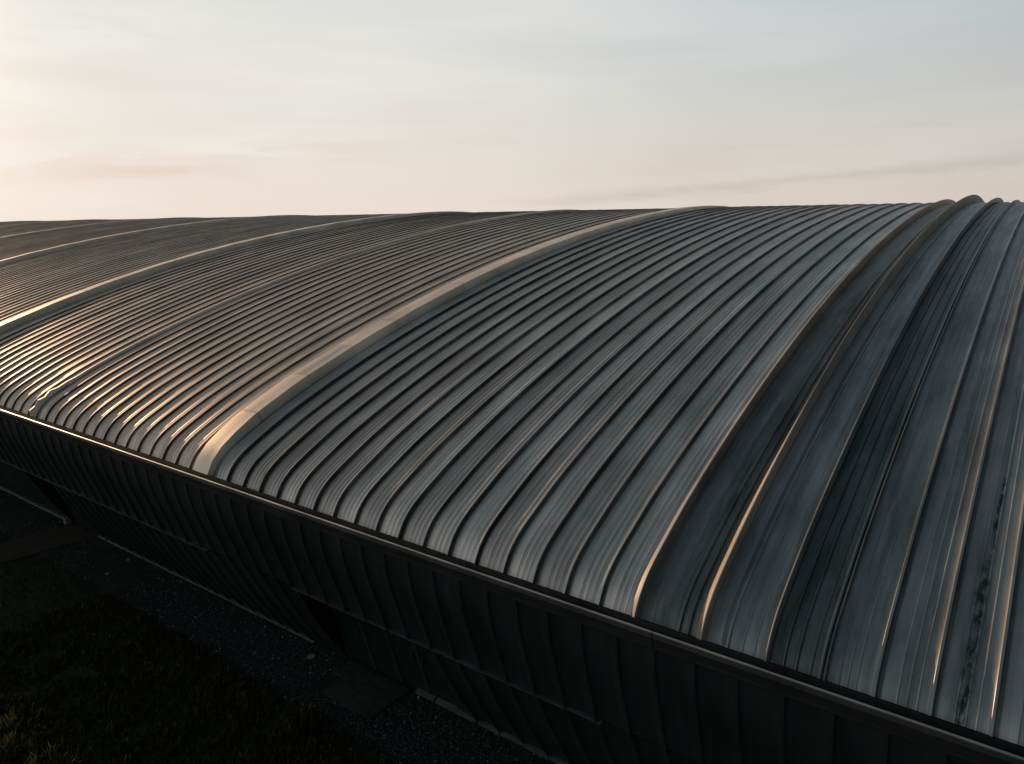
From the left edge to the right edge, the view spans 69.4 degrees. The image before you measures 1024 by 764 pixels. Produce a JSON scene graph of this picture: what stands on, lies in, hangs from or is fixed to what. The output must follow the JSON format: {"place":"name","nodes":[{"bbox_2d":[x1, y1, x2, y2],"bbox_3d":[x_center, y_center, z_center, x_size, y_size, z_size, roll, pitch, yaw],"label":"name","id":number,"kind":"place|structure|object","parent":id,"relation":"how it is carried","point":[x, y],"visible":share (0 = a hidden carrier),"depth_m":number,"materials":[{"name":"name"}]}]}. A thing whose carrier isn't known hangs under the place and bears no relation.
{"place":"outdoors","nodes":[
{"label":"outdoors","id":0,"kind":"place"},
{"bbox_2d":[0,524,97,563],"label":"path","id":1,"kind":"structure","parent":0,"point":[38,543],"depth_m":24.77,"materials":[{"name":"grey concrete"}]},
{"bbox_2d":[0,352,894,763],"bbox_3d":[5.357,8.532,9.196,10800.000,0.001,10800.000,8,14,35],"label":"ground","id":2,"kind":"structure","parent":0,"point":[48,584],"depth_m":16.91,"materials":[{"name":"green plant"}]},
{"bbox_2d":[0,489,556,763],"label":"gravel strip","id":3,"kind":"object","parent":2,"relation":"on","point":[331,678],"visible":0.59,"depth_m":18.85,"materials":[{"name":"grey gravel"}]},
{"bbox_2d":[307,654,314,658],"bbox_3d":[-4.910,6.711,18.064,0.204,0.036,0.204,8,14,35],"label":"drain cover","id":4,"kind":"object","parent":3,"relation":"on","point":[310,656],"visible":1,"depth_m":18.05,"materials":[{"name":"metal"}]},
{"bbox_2d":[321,661,409,719],"bbox_3d":[-3.465,6.970,16.795,1.980,0.067,1.236,8,14,35],"label":"concrete apron","id":5,"kind":"object","parent":3,"relation":"on","point":[368,694],"visible":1,"depth_m":16.68,"materials":[{"name":"grey concrete"}]},
{"bbox_2d":[0,195,1023,763],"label":"arched hall","id":6,"kind":"structure","parent":2,"relation":"on","point":[508,475],"depth_m":15.28,"materials":[{"name":"metal"}]},
{"bbox_2d":[62,497,85,527],"bbox_3d":[-15.418,4.014,25.617,0.822,2.228,0.748,8,14,35],"label":"door","id":7,"kind":"structure","parent":6,"relation":"in","point":[77,519],"depth_m":26.00,"materials":[{"name":"metal"}]},
{"bbox_2d":[81,518,95,531],"bbox_3d":[-14.752,4.111,25.139,0.822,2.228,0.748,8,14,35],"label":"door","id":8,"kind":"structure","parent":6,"relation":"in","point":[87,526],"depth_m":25.70,"materials":[{"name":"metal"}]},
{"bbox_2d":[332,607,374,668],"bbox_3d":[-3.779,5.705,17.268,0.867,2.228,0.748,8,14,35],"label":"door","id":9,"kind":"structure","parent":6,"relation":"in","point":[349,626],"depth_m":17.43,"materials":[{"name":"metal"}]},
{"bbox_2d":[357,618,400,681],"bbox_3d":[-3.077,5.807,16.765,0.867,2.228,0.748,8,14,35],"label":"door","id":10,"kind":"structure","parent":6,"relation":"in","point":[375,637],"depth_m":16.92,"materials":[{"name":"metal"}]},
{"bbox_2d":[384,629,428,693],"bbox_3d":[-2.375,5.909,16.261,0.867,2.228,0.748,8,14,35],"label":"door","id":11,"kind":"structure","parent":6,"relation":"in","point":[403,651],"depth_m":16.41,"materials":[{"name":"metal"}]},
{"bbox_2d":[413,643,459,707],"bbox_3d":[-1.673,6.011,15.757,0.867,2.228,0.748,8,14,35],"label":"door","id":12,"kind":"structure","parent":6,"relation":"in","point":[435,687],"depth_m":16.05,"materials":[{"name":"metal"}]},
{"bbox_2d":[0,0,1023,221],"label":"sky","id":13,"kind":"structure","parent":0,"point":[110,109],"materials":[{"name":"white"}]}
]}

